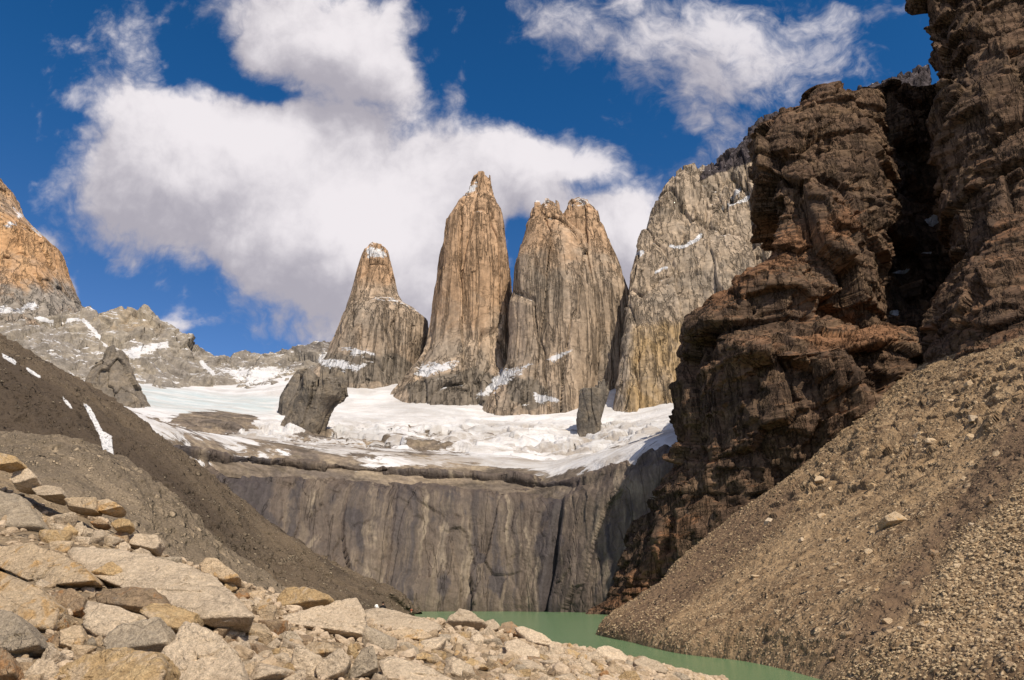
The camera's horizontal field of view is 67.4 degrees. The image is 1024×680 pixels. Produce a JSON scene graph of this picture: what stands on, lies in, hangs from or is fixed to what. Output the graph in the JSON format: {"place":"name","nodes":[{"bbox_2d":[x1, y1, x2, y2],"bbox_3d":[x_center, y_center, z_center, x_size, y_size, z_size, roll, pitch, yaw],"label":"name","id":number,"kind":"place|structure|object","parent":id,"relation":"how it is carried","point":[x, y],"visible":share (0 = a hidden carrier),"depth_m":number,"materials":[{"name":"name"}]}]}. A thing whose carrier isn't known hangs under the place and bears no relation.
{"place":"outdoors","nodes":[
{"label":"outdoors","id":0,"kind":"place"},
{"bbox_2d":[0,178,83,326],"bbox_3d":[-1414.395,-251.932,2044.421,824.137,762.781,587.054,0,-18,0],"label":"mountain peak","id":1,"kind":"structure","parent":0,"point":[35,280],"depth_m":1916.86,"materials":[{"name":"orange stone"}]},
{"bbox_2d":[0,430,285,593],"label":"moraine","id":2,"kind":"structure","parent":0,"point":[63,465],"depth_m":237.32,"materials":[{"name":"brown gravel"}]},
{"bbox_2d":[0,432,273,589],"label":"moraine stones","id":3,"kind":"object","parent":2,"relation":"on","point":[147,507],"visible":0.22,"depth_m":242.21,"materials":[{"name":"grey stone"}]},
{"bbox_2d":[0,304,330,388],"bbox_3d":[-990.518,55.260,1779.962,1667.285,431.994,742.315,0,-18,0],"label":"hills","id":4,"kind":"structure","parent":0,"point":[154,347],"depth_m":1799.56,"materials":[{"name":"grey stone"}]},
{"bbox_2d":[0,333,421,613],"bbox_3d":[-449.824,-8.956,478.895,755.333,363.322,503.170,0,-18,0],"label":"hillside","id":5,"kind":"structure","parent":0,"point":[173,465],"depth_m":569.94,"materials":[{"name":"brown gravel"}]},
{"bbox_2d":[0,345,417,610],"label":"hillside stones","id":6,"kind":"object","parent":5,"relation":"on","point":[240,514],"visible":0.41,"depth_m":579.82,"materials":[{"name":"brown stone"}]},
{"bbox_2d":[0,470,562,679],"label":"ground","id":7,"kind":"structure","parent":0,"point":[35,500],"depth_m":45.70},
{"bbox_2d":[0,647,24,679],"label":"boulder","id":8,"kind":"object","parent":7,"relation":"on","point":[10,667],"visible":0.98,"depth_m":19.55,"materials":[{"name":"brown stone"}]},
{"bbox_2d":[0,609,48,656],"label":"boulder","id":9,"kind":"object","parent":7,"relation":"on","point":[19,635],"visible":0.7,"depth_m":22.53,"materials":[{"name":"grey stone"}]},
{"bbox_2d":[0,491,48,531],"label":"boulder","id":10,"kind":"object","parent":7,"relation":"on","point":[18,511],"visible":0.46,"depth_m":47.64,"materials":[{"name":"grey stone"}]},
{"bbox_2d":[0,571,74,631],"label":"boulder","id":11,"kind":"object","parent":7,"relation":"on","point":[40,609],"visible":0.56,"depth_m":27.19,"materials":[{"name":"beige stone"}]},
{"bbox_2d":[24,659,58,679],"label":"boulder","id":12,"kind":"object","parent":7,"relation":"on","point":[48,668],"visible":0.75,"depth_m":20.79,"materials":[{"name":"stone"}]},
{"bbox_2d":[32,485,67,505],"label":"boulder","id":13,"kind":"object","parent":7,"relation":"on","point":[55,494],"visible":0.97,"depth_m":50.90,"materials":[{"name":"stone"}]},
{"bbox_2d":[11,468,42,494],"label":"boulder","id":14,"kind":"object","parent":13,"relation":"on","point":[26,480],"visible":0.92,"depth_m":50.92,"materials":[{"name":"stone"}]},
{"bbox_2d":[0,453,27,472],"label":"boulder","id":15,"kind":"object","parent":14,"relation":"on","point":[10,463],"visible":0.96,"depth_m":50.84,"materials":[{"name":"stone"}]},
{"bbox_2d":[46,632,59,646],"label":"boulder","id":16,"kind":"object","parent":7,"relation":"on","point":[54,638],"visible":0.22,"depth_m":24.84,"materials":[{"name":"brown stone"}]},
{"bbox_2d":[0,543,106,588],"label":"boulder","id":17,"kind":"object","parent":7,"relation":"on","point":[27,561],"visible":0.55,"depth_m":35.40,"materials":[{"name":"beige stone"}]},
{"bbox_2d":[38,529,72,542],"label":"boulder","id":18,"kind":"object","parent":7,"relation":"on","point":[47,535],"visible":0.64,"depth_m":44.89,"materials":[{"name":"stone"}]},
{"bbox_2d":[40,645,70,663],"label":"boulder","id":19,"kind":"object","parent":7,"relation":"on","point":[50,652],"visible":0.37,"depth_m":22.07,"materials":[{"name":"stone"}]},
{"bbox_2d":[49,523,65,529],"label":"boulder","id":20,"kind":"object","parent":7,"relation":"on","point":[54,526],"visible":0.42,"depth_m":48.06,"materials":[{"name":"stone"}]},
{"bbox_2d":[49,540,73,552],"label":"boulder","id":21,"kind":"object","parent":7,"relation":"on","point":[63,546],"visible":0.54,"depth_m":43.05,"materials":[{"name":"beige stone"}]},
{"bbox_2d":[50,512,77,526],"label":"boulder","id":22,"kind":"object","parent":7,"relation":"on","point":[70,518],"visible":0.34,"depth_m":48.84,"materials":[{"name":"stone"}]},
{"bbox_2d":[51,588,87,616],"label":"boulder","id":23,"kind":"object","parent":7,"relation":"on","point":[74,601],"visible":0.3,"depth_m":29.05,"materials":[{"name":"brown stone"}]},
{"bbox_2d":[59,625,87,649],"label":"boulder","id":24,"kind":"object","parent":7,"relation":"on","point":[71,636],"visible":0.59,"depth_m":24.71,"materials":[{"name":"beige stone"}]},
{"bbox_2d":[74,536,90,544],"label":"boulder","id":25,"kind":"object","parent":7,"relation":"on","point":[83,540],"visible":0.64,"depth_m":47.24,"materials":[{"name":"stone"}]},
{"bbox_2d":[64,497,102,516],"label":"boulder","id":26,"kind":"object","parent":7,"relation":"on","point":[86,506],"visible":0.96,"depth_m":50.55,"materials":[{"name":"beige stone"}]},
{"bbox_2d":[71,644,96,654],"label":"boulder","id":27,"kind":"object","parent":7,"relation":"on","point":[84,649],"visible":0.57,"depth_m":24.32,"materials":[{"name":"beige stone"}]},
{"bbox_2d":[90,530,104,545],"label":"boulder","id":28,"kind":"object","parent":7,"relation":"on","point":[97,536],"visible":0.62,"depth_m":48.33,"materials":[{"name":"stone"}]},
{"bbox_2d":[90,518,110,529],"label":"boulder","id":29,"kind":"object","parent":7,"relation":"on","point":[99,523],"visible":0.99,"depth_m":50.22,"materials":[{"name":"brown stone"}]},
{"bbox_2d":[98,499,126,517],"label":"boulder","id":30,"kind":"object","parent":7,"relation":"on","point":[108,507],"visible":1,"depth_m":50.90,"materials":[{"name":"beige stone"}]},
{"bbox_2d":[83,601,146,636],"bbox_3d":[-13.722,10.568,28.056,3.520,1.991,3.540,0,-18,0],"label":"boulder","id":31,"kind":"object","parent":7,"relation":"on","point":[102,619],"visible":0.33,"depth_m":27.13,"materials":[{"name":"stone"}]},
{"bbox_2d":[108,536,124,544],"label":"boulder","id":32,"kind":"object","parent":7,"relation":"on","point":[115,540],"visible":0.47,"depth_m":49.41,"materials":[{"name":"stone"}]},
{"bbox_2d":[54,647,180,679],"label":"boulder","id":33,"kind":"object","parent":7,"relation":"on","point":[121,663],"visible":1,"depth_m":20.75,"materials":[{"name":"stone"}]},
{"bbox_2d":[113,532,129,543],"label":"boulder","id":34,"kind":"object","parent":7,"relation":"on","point":[125,536],"visible":0.47,"depth_m":50.49,"materials":[{"name":"brown stone"}]},
{"bbox_2d":[111,518,134,534],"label":"boulder","id":35,"kind":"object","parent":34,"relation":"on","point":[123,525],"visible":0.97,"depth_m":50.53,"materials":[{"name":"stone"}]},
{"bbox_2d":[95,587,170,614],"bbox_3d":[-14.565,10.282,29.975,2.991,1.253,2.462,0,-18,0],"label":"boulder","id":36,"kind":"object","parent":7,"relation":"on","point":[134,599],"visible":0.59,"depth_m":29.33,"materials":[{"name":"brown stone"}]},
{"bbox_2d":[102,617,175,652],"bbox_3d":[-11.835,9.886,25.025,2.382,1.666,2.359,0,-18,0],"label":"boulder","id":37,"kind":"object","parent":7,"relation":"on","point":[155,634],"visible":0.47,"depth_m":24.32,"materials":[{"name":"grey stone"}]},
{"bbox_2d":[129,533,164,556],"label":"boulder","id":38,"kind":"object","parent":7,"relation":"on","point":[153,544],"visible":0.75,"depth_m":51.06,"materials":[{"name":"stone"}]},
{"bbox_2d":[67,547,253,632],"bbox_3d":[-15.892,11.787,36.068,12.046,4.164,4.470,-9,-21,26],"label":"boulder","id":39,"kind":"object","parent":7,"relation":"on","point":[212,601],"visible":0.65,"depth_m":34.89,"materials":[{"name":"stone"}]},
{"bbox_2d":[91,561,122,586],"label":"boulder","id":40,"kind":"object","parent":39,"relation":"on","point":[111,568],"visible":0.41,"depth_m":35.73,"materials":[{"name":"stone"}]},
{"bbox_2d":[139,603,203,633],"bbox_3d":[-12.029,10.163,27.271,1.842,1.567,2.122,0,-18,0],"label":"boulder","id":41,"kind":"object","parent":7,"relation":"on","point":[174,618],"visible":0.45,"depth_m":26.89,"materials":[{"name":"stone"}]},
{"bbox_2d":[161,621,250,679],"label":"boulder","id":42,"kind":"object","parent":7,"relation":"on","point":[194,651],"visible":0.87,"depth_m":23.46,"materials":[{"name":"stone"}]},
{"bbox_2d":[213,627,229,637],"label":"boulder","id":43,"kind":"object","parent":7,"relation":"on","point":[223,632],"visible":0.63,"depth_m":32.40,"materials":[{"name":"brown stone"}]},
{"bbox_2d":[199,557,244,587],"bbox_3d":[-20.788,16.913,55.271,3.505,2.462,3.754,0,-18,0],"label":"boulder","id":44,"kind":"object","parent":7,"relation":"on","point":[220,571],"visible":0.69,"depth_m":54.39,"materials":[{"name":"beige stone"}]},
{"bbox_2d":[245,661,263,673],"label":"boulder","id":45,"kind":"object","parent":7,"relation":"on","point":[249,667],"visible":0.24,"depth_m":24.69,"materials":[{"name":"beige stone"}]},
{"bbox_2d":[248,590,265,598],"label":"boulder","id":46,"kind":"object","parent":7,"relation":"on","point":[260,594],"visible":0.45,"depth_m":54.80,"materials":[{"name":"beige stone"}]},
{"bbox_2d":[245,623,272,643],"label":"boulder","id":47,"kind":"object","parent":7,"relation":"on","point":[263,633],"visible":0.48,"depth_m":34.45,"materials":[{"name":"beige stone"}]},
{"bbox_2d":[249,643,269,653],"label":"boulder","id":48,"kind":"object","parent":7,"relation":"on","point":[257,648],"visible":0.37,"depth_m":30.93,"materials":[{"name":"brown stone"}]},
{"bbox_2d":[252,605,276,619],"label":"boulder","id":49,"kind":"object","parent":7,"relation":"on","point":[266,612],"visible":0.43,"depth_m":43.41,"materials":[{"name":"beige stone"}]},
{"bbox_2d":[248,663,294,679],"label":"boulder","id":50,"kind":"object","parent":7,"relation":"on","point":[261,671],"visible":0.93,"depth_m":24.01,"materials":[{"name":"stone"}]},
{"bbox_2d":[258,620,287,634],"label":"boulder","id":51,"kind":"object","parent":7,"relation":"on","point":[277,627],"visible":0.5,"depth_m":38.38,"materials":[{"name":"brown stone"}]},
{"bbox_2d":[267,637,280,647],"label":"boulder","id":52,"kind":"object","parent":7,"relation":"on","point":[275,643],"visible":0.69,"depth_m":34.06,"materials":[{"name":"stone"}]},
{"bbox_2d":[260,652,289,663],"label":"boulder","id":53,"kind":"object","parent":7,"relation":"on","point":[283,657],"visible":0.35,"depth_m":27.81,"materials":[{"name":"stone"}]},
{"bbox_2d":[281,639,296,649],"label":"boulder","id":54,"kind":"object","parent":7,"relation":"on","point":[288,644],"visible":0.47,"depth_m":33.54,"materials":[{"name":"stone"}]},
{"bbox_2d":[278,631,302,641],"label":"boulder","id":55,"kind":"object","parent":7,"relation":"on","point":[288,635],"visible":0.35,"depth_m":37.46,"materials":[{"name":"grey stone"}]},
{"bbox_2d":[282,670,305,679],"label":"boulder","id":56,"kind":"object","parent":7,"relation":"on","point":[299,675],"visible":0.95,"depth_m":24.39,"materials":[{"name":"stone"}]},
{"bbox_2d":[276,586,333,609],"bbox_3d":[-15.119,19.687,56.932,5.714,2.677,3.898,-5,-19,15],"label":"boulder","id":57,"kind":"object","parent":7,"relation":"on","point":[304,598],"visible":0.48,"depth_m":55.45,"materials":[{"name":"stone"}]},
{"bbox_2d":[291,644,323,676],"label":"boulder","id":58,"kind":"object","parent":7,"relation":"on","point":[308,661],"visible":0.49,"depth_m":26.59,"materials":[{"name":"stone"}]},
{"bbox_2d":[305,642,335,656],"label":"boulder","id":59,"kind":"object","parent":7,"relation":"on","point":[323,649],"visible":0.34,"depth_m":31.29,"materials":[{"name":"beige stone"}]},
{"bbox_2d":[282,598,367,638],"bbox_3d":[-12.394,18.780,50.562,6.990,3.459,5.927,0,-18,0],"label":"boulder","id":60,"kind":"object","parent":7,"relation":"on","point":[345,618],"visible":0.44,"depth_m":48.80,"materials":[{"name":"stone"}]},
{"bbox_2d":[315,648,350,679],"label":"boulder","id":61,"kind":"object","parent":7,"relation":"on","point":[335,664],"visible":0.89,"depth_m":26.25,"materials":[{"name":"stone"}]},
{"bbox_2d":[347,642,358,658],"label":"boulder","id":62,"kind":"object","parent":7,"relation":"on","point":[352,650],"visible":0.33,"depth_m":31.47,"materials":[{"name":"stone"}]},
{"bbox_2d":[348,646,378,679],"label":"boulder","id":63,"kind":"object","parent":7,"relation":"on","point":[365,663],"visible":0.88,"depth_m":26.46,"materials":[{"name":"grey stone"}]},
{"bbox_2d":[0,473,728,679],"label":"rubble","id":64,"kind":"object","parent":7,"relation":"on","point":[404,652],"visible":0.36,"depth_m":49.23,"materials":[{"name":"beige stone"}]},
{"bbox_2d":[362,625,396,649],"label":"boulder","id":65,"kind":"object","parent":7,"relation":"on","point":[382,640],"visible":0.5,"depth_m":43.12,"materials":[{"name":"grey stone"}]},
{"bbox_2d":[364,608,441,632],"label":"boulder","id":66,"kind":"object","parent":7,"relation":"on","point":[394,619],"visible":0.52,"depth_m":65.24,"materials":[{"name":"stone"}]},
{"bbox_2d":[383,629,431,640],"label":"boulder","id":67,"kind":"object","parent":7,"relation":"on","point":[416,634],"visible":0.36,"depth_m":55.64,"materials":[{"name":"beige stone"}]},
{"bbox_2d":[399,642,418,654],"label":"boulder","id":68,"kind":"object","parent":7,"relation":"on","point":[408,645],"visible":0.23,"depth_m":42.00,"materials":[{"name":"grey stone"}]},
{"bbox_2d":[379,656,452,679],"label":"boulder","id":69,"kind":"object","parent":7,"relation":"on","point":[393,667],"visible":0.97,"depth_m":27.72,"materials":[{"name":"stone"}]},
{"bbox_2d":[425,654,439,663],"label":"boulder","id":70,"kind":"object","parent":7,"relation":"on","point":[433,659],"visible":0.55,"depth_m":35.58,"materials":[{"name":"stone"}]},
{"bbox_2d":[420,637,446,649],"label":"boulder","id":71,"kind":"object","parent":7,"relation":"on","point":[437,643],"visible":0.55,"depth_m":50.00,"materials":[{"name":"stone"}]},
{"bbox_2d":[444,657,474,677],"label":"boulder","id":72,"kind":"object","parent":7,"relation":"on","point":[454,666],"visible":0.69,"depth_m":32.60,"materials":[{"name":"stone"}]},
{"bbox_2d":[446,608,487,630],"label":"boulder","id":73,"kind":"object","parent":7,"relation":"on","point":[463,617],"visible":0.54,"depth_m":77.81,"materials":[{"name":"stone"}]},
{"bbox_2d":[461,670,480,679],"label":"boulder","id":74,"kind":"object","parent":7,"relation":"on","point":[467,675],"visible":0.96,"depth_m":31.66,"materials":[{"name":"beige stone"}]},
{"bbox_2d":[469,634,484,646],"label":"boulder","id":75,"kind":"object","parent":7,"relation":"on","point":[477,639],"visible":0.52,"depth_m":63.46,"materials":[{"name":"stone"}]},
{"bbox_2d":[465,658,488,670],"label":"boulder","id":76,"kind":"object","parent":7,"relation":"on","point":[474,662],"visible":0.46,"depth_m":35.94,"materials":[{"name":"stone"}]},
{"bbox_2d":[480,625,496,637],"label":"boulder","id":77,"kind":"object","parent":7,"relation":"on","point":[487,631],"visible":0.42,"depth_m":72.46,"materials":[{"name":"stone"}]},
{"bbox_2d":[485,619,499,631],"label":"boulder","id":78,"kind":"object","parent":7,"relation":"on","point":[493,624],"visible":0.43,"depth_m":78.70,"materials":[{"name":"stone"}]},
{"bbox_2d":[483,638,502,645],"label":"boulder","id":79,"kind":"object","parent":7,"relation":"on","point":[497,641],"visible":0.45,"depth_m":64.56,"materials":[{"name":"grey stone"}]},
{"bbox_2d":[486,659,505,670],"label":"boulder","id":80,"kind":"object","parent":7,"relation":"on","point":[491,664],"visible":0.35,"depth_m":37.05,"materials":[{"name":"beige stone"}]},
{"bbox_2d":[498,621,518,637],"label":"boulder","id":81,"kind":"object","parent":7,"relation":"on","point":[507,627],"visible":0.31,"depth_m":78.53,"materials":[{"name":"brown stone"}]},
{"bbox_2d":[504,639,539,657],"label":"boulder","id":82,"kind":"object","parent":7,"relation":"on","point":[519,647],"visible":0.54,"depth_m":60.94,"materials":[{"name":"stone"}]},
{"bbox_2d":[518,659,544,671],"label":"boulder","id":83,"kind":"object","parent":7,"relation":"on","point":[530,664],"visible":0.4,"depth_m":42.99,"materials":[{"name":"stone"}]},
{"bbox_2d":[514,626,555,646],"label":"boulder","id":84,"kind":"object","parent":7,"relation":"on","point":[531,635],"visible":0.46,"depth_m":74.33,"materials":[{"name":"stone"}]},
{"bbox_2d":[548,644,564,653],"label":"boulder","id":85,"kind":"object","parent":7,"relation":"on","point":[555,649],"visible":0.44,"depth_m":68.10,"materials":[{"name":"stone"}]},
{"bbox_2d":[571,656,594,673],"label":"boulder","id":86,"kind":"object","parent":7,"relation":"on","point":[584,663],"visible":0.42,"depth_m":52.38,"materials":[{"name":"stone"}]},
{"bbox_2d":[577,650,601,659],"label":"boulder","id":87,"kind":"object","parent":7,"relation":"on","point":[594,654],"visible":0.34,"depth_m":67.17,"materials":[{"name":"stone"}]},
{"bbox_2d":[596,646,628,660],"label":"boulder","id":88,"kind":"object","parent":7,"relation":"on","point":[612,652],"visible":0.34,"depth_m":83.43,"materials":[{"name":"stone"}]},
{"bbox_2d":[618,671,639,679],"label":"boulder","id":89,"kind":"object","parent":7,"relation":"on","point":[630,675],"visible":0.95,"depth_m":51.28,"materials":[{"name":"stone"}]},
{"bbox_2d":[632,656,668,673],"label":"boulder","id":90,"kind":"object","parent":7,"relation":"on","point":[652,664],"visible":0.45,"depth_m":71.44,"materials":[{"name":"stone"}]},
{"bbox_2d":[173,444,673,612],"bbox_3d":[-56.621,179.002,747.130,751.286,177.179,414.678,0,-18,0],"label":"cliff","id":91,"kind":"structure","parent":0,"point":[428,547],"depth_m":731.08,"materials":[{"name":"grey stone"}]},
{"bbox_2d":[83,372,676,498],"bbox_3d":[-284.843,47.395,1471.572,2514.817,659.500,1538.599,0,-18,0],"label":"glacier","id":92,"kind":"object","parent":91,"relation":"on","point":[373,428],"visible":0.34,"depth_m":1067.29,"materials":[{"name":"white snow"}]},
{"bbox_2d":[85,345,150,407],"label":"rock outcrop","id":93,"kind":"object","parent":92,"relation":"on","point":[111,373],"visible":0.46,"depth_m":1199.27,"materials":[{"name":"grey stone"}]},
{"bbox_2d":[277,369,300,415],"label":"rock outcrop","id":94,"kind":"object","parent":92,"relation":"on","point":[288,392],"visible":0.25,"depth_m":1365.80,"materials":[{"name":"grey stone"}]},
{"bbox_2d":[281,366,347,433],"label":"rock outcrop","id":95,"kind":"object","parent":92,"relation":"on","point":[315,401],"visible":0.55,"depth_m":1133.92,"materials":[{"name":"grey stone"}]},
{"bbox_2d":[313,242,428,388],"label":"rock tower","id":96,"kind":"structure","parent":92,"relation":"on","point":[379,339],"depth_m":1719.03,"materials":[{"name":"stone"}]},
{"bbox_2d":[391,171,511,405],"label":"rock tower","id":97,"kind":"structure","parent":92,"relation":"on","point":[462,360],"depth_m":1659.10,"materials":[{"name":"stone"}]},
{"bbox_2d":[482,197,628,415],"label":"rock tower","id":98,"kind":"structure","parent":92,"relation":"on","point":[569,300],"depth_m":1557.44,"materials":[{"name":"stone"}]},
{"bbox_2d":[576,379,608,436],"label":"rock outcrop","id":99,"kind":"object","parent":92,"relation":"on","point":[592,401],"visible":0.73,"depth_m":1235.21,"materials":[{"name":"grey stone"}]},
{"bbox_2d":[613,64,931,412],"bbox_3d":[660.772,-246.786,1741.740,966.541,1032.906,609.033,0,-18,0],"label":"granite wall","id":100,"kind":"structure","parent":92,"relation":"on","point":[696,247],"depth_m":1544.13,"materials":[{"name":"grey stone"}]},
{"bbox_2d":[0,0,938,356],"label":"sky","id":101,"kind":"structure","parent":0,"point":[226,169],"materials":[{"name":"blue"}]},
{"bbox_2d":[414,611,820,679],"bbox_3d":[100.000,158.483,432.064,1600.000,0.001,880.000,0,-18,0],"label":"lake","id":102,"kind":"structure","parent":0,"point":[579,628],"depth_m":240.99,"materials":[{"name":"liquid"}]},
{"bbox_2d":[585,79,951,614],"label":"cliff","id":103,"kind":"structure","parent":0,"point":[801,345],"depth_m":609.80,"materials":[{"name":"brown stone"}]},
{"bbox_2d":[596,335,1023,679],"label":"scree slope","id":104,"kind":"structure","parent":0,"point":[900,601],"depth_m":224.61,"materials":[{"name":"brown gravel"}]},
{"bbox_2d":[596,336,1023,679],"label":"scree stones","id":105,"kind":"object","parent":104,"relation":"on","point":[951,610],"visible":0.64,"depth_m":154.54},
{"bbox_2d":[877,511,907,529],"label":"boulder","id":106,"kind":"object","parent":104,"relation":"on","point":[892,518],"visible":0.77,"depth_m":217.94,"materials":[{"name":"beige stone"}]},
{"bbox_2d":[904,0,1023,364],"bbox_3d":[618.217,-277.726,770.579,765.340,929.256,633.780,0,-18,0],"label":"cliff","id":107,"kind":"structure","parent":0,"point":[975,123],"depth_m":588.23,"materials":[{"name":"brown stone"}]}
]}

